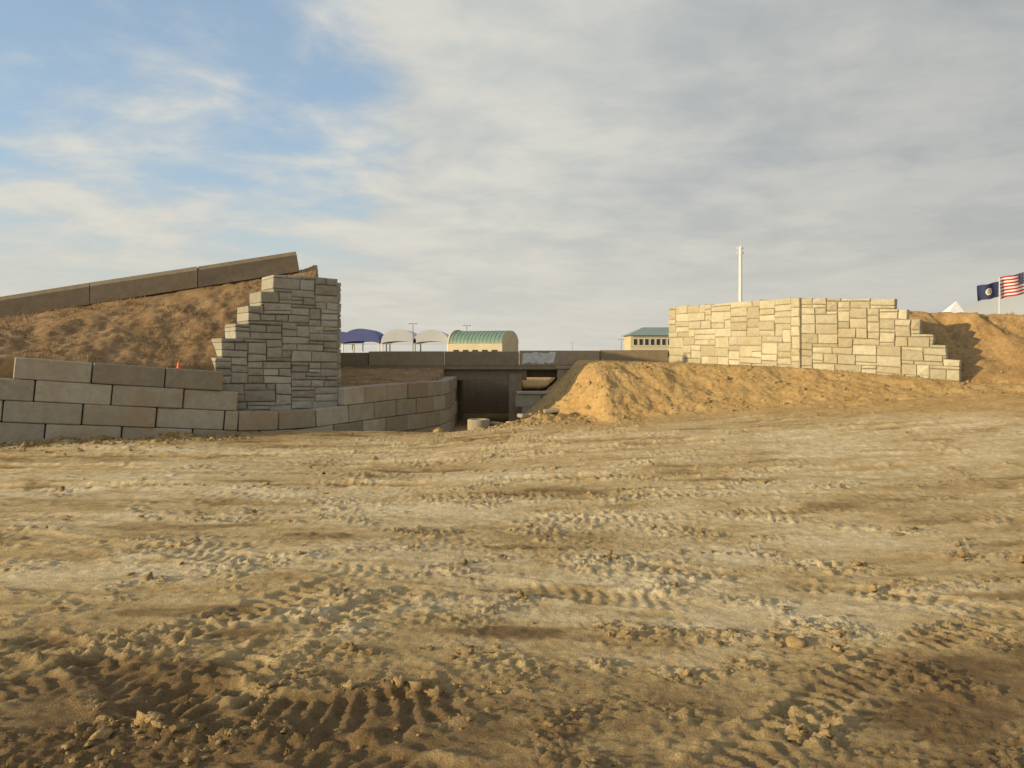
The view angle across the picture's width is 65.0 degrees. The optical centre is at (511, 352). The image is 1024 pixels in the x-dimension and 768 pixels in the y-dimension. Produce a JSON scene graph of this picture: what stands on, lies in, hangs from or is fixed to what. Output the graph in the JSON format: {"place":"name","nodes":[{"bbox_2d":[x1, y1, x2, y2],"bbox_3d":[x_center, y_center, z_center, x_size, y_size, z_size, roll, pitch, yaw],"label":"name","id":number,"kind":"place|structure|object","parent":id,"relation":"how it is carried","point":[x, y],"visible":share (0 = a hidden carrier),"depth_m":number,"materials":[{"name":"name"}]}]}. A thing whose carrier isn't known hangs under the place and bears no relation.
{"place":"outdoors","nodes":[
{"label":"outdoors","id":0,"kind":"place"},
{"bbox_2d":[447,330,518,350],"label":"walls","id":1,"kind":"structure","parent":0,"point":[510,341],"depth_m":144.95,"materials":[{"name":"beige paint"}]},
{"bbox_2d":[449,330,518,342],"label":"barrel roof","id":2,"kind":"structure","parent":1,"relation":"on","point":[491,336],"depth_m":145.01,"materials":[{"name":"green metal"}]},
{"bbox_2d":[339,350,667,425],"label":"concrete bridge","id":3,"kind":"structure","parent":0,"point":[489,382],"depth_m":37.87,"materials":[{"name":"grey concrete"}]},
{"bbox_2d":[0,353,1023,767],"bbox_3d":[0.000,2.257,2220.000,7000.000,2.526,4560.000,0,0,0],"label":"ground","id":4,"kind":"structure","parent":0,"point":[964,709],"depth_m":8.39,"materials":[{"name":"soil"}]},
{"bbox_2d":[0,265,444,438],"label":"dirt embankment","id":5,"kind":"structure","parent":4,"relation":"on","point":[100,330],"depth_m":25.49,"materials":[{"name":"soil"}]},
{"bbox_2d":[0,274,261,366],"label":"dry grass","id":6,"kind":"structure","parent":5,"relation":"on","point":[126,339],"depth_m":25.54,"materials":[{"name":"plant"}]},
{"bbox_2d":[0,251,298,317],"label":"concrete parapet","id":7,"kind":"structure","parent":5,"relation":"on","point":[40,301],"depth_m":28.04,"materials":[{"name":"grey concrete"}]},
{"bbox_2d":[213,276,338,409],"bbox_3d":[-7.706,-0.034,31.246,3.969,4.800,13.833,0,0,0],"label":"mortar","id":8,"kind":"object","parent":5,"relation":"on","point":[263,375],"visible":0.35,"depth_m":25.41,"materials":[{"name":"grey concrete"}]},
{"bbox_2d":[0,357,456,442],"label":"concrete block retaining wall","id":9,"kind":"structure","parent":4,"relation":"on","point":[201,402],"depth_m":23.08,"materials":[{"name":"grey concrete"}]},
{"bbox_2d":[211,275,340,410],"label":"stones","id":10,"kind":"object","parent":9,"relation":"on","point":[325,329],"visible":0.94,"depth_m":25.54,"materials":[{"name":"grey stone"}]},
{"bbox_2d":[339,332,363,352],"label":"shade canopy","id":11,"kind":"object","parent":4,"relation":"on","point":[342,334],"visible":0.12,"depth_m":156.33,"materials":[{"name":"metal"}]},
{"bbox_2d":[341,329,386,352],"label":"shade canopy","id":12,"kind":"object","parent":4,"relation":"on","point":[363,335],"visible":0.73,"depth_m":149.99,"materials":[{"name":"blue fabric"}]},
{"bbox_2d":[381,329,421,350],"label":"shade canopy","id":13,"kind":"object","parent":4,"relation":"on","point":[394,336],"visible":0.74,"depth_m":149.99,"materials":[{"name":"white fabric"}]},
{"bbox_2d":[413,330,448,350],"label":"shade canopy","id":14,"kind":"object","parent":4,"relation":"on","point":[425,337],"visible":0.69,"depth_m":149.99,"materials":[{"name":"white fabric"}]},
{"bbox_2d":[468,418,489,429],"bbox_3d":[-1.080,2.377,26.000,0.720,0.450,0.720,0,0,0],"label":"concrete manhole ring","id":15,"kind":"object","parent":4,"relation":"on","point":[474,423],"visible":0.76,"depth_m":25.71,"materials":[{"name":"grey concrete"}]},
{"bbox_2d":[0,441,1021,767],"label":"dirt crumbs","id":16,"kind":"object","parent":4,"relation":"on","point":[456,659],"visible":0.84,"depth_m":5.99,"materials":[{"name":"soil"}]},
{"bbox_2d":[0,417,1023,767],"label":"dirt clods","id":17,"kind":"object","parent":4,"relation":"on","point":[418,685],"visible":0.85,"depth_m":5.99,"materials":[{"name":"soil"}]},
{"bbox_2d":[0,359,1023,458],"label":"dirt clods","id":18,"kind":"object","parent":4,"relation":"on","point":[98,440],"visible":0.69,"depth_m":24.95,"materials":[{"name":"soil"}]},
{"bbox_2d":[490,408,559,425],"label":"broken concrete slabs","id":19,"kind":"structure","parent":4,"relation":"on","point":[551,410],"depth_m":26.16,"materials":[{"name":"grey concrete"}]},
{"bbox_2d":[519,359,1023,421],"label":"dirt mound","id":20,"kind":"object","parent":4,"relation":"on","point":[651,384],"visible":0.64,"depth_m":26.49,"materials":[{"name":"soil"}]},
{"bbox_2d":[668,297,960,381],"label":"stones","id":21,"kind":"object","parent":20,"relation":"on","point":[825,331],"visible":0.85,"depth_m":29.74,"materials":[{"name":"stone"}]},
{"bbox_2d":[670,299,959,379],"bbox_3d":[10.662,-0.319,32.145,2.220,3.592,13.384,0,0,-34],"label":"mortar","id":22,"kind":"object","parent":21,"relation":"attached to","point":[818,342],"visible":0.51,"depth_m":29.40,"materials":[{"name":"beige concrete"}]},
{"bbox_2d":[943,301,963,312],"bbox_3d":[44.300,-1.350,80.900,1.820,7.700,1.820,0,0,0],"label":"peaked tent","id":23,"kind":"object","parent":4,"relation":"on","point":[955,307],"visible":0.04,"depth_m":80.47,"materials":[{"name":"white fabric"}]},
{"bbox_2d":[0,0,1023,352],"label":"sky","id":24,"kind":"structure","parent":0,"point":[560,175],"materials":[{"name":"blue"}]},
{"bbox_2d":[624,335,668,360],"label":"walls","id":25,"kind":"structure","parent":0,"point":[628,342],"depth_m":200.00,"materials":[{"name":"beige paint"}]},
{"bbox_2d":[623,327,668,335],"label":"hip roof","id":26,"kind":"structure","parent":25,"relation":"on","point":[653,331],"depth_m":202.38,"materials":[{"name":"green metal"}]},
{"bbox_2d":[631,336,668,357],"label":"window trim","id":27,"kind":"structure","parent":25,"relation":"attached to","point":[650,342],"depth_m":199.97,"materials":[{"name":"white paint"}]},
{"bbox_2d":[634,339,668,356],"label":"windows","id":28,"kind":"structure","parent":27,"relation":"attached to","point":[652,341],"depth_m":199.93,"materials":[{"name":"black glass"}]},
{"bbox_2d":[365,292,1023,352],"bbox_3d":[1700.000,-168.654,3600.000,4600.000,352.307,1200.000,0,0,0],"label":"distant hills","id":29,"kind":"structure","parent":0,"point":[1015,304],"depth_m":3575.65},
{"bbox_2d":[737,242,743,301],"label":"cell tower","id":30,"kind":"structure","parent":0,"point":[740,273],"depth_m":179.67,"materials":[{"name":"metal"}]},
{"bbox_2d":[909,311,1023,383],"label":"dirt embankment","id":31,"kind":"structure","parent":0,"point":[1005,350],"depth_m":28.75,"materials":[{"name":"soil"}]},
{"bbox_2d":[926,311,1023,382],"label":"dry grass","id":32,"kind":"structure","parent":31,"relation":"on","point":[979,344],"depth_m":29.01,"materials":[{"name":"plant"}]},
{"bbox_2d":[977,278,999,313],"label":"flagpole","id":33,"kind":"object","parent":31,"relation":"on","point":[988,291],"visible":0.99,"depth_m":60.01,"materials":[{"name":"fabric"}]},
{"bbox_2d":[1000,272,1023,298],"bbox_3d":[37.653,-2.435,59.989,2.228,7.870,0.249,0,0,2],"label":"flag","id":34,"kind":"object","parent":33,"relation":"attached to","point":[1011,285],"visible":1,"depth_m":60.01,"materials":[{"name":"fabric"}]}
]}

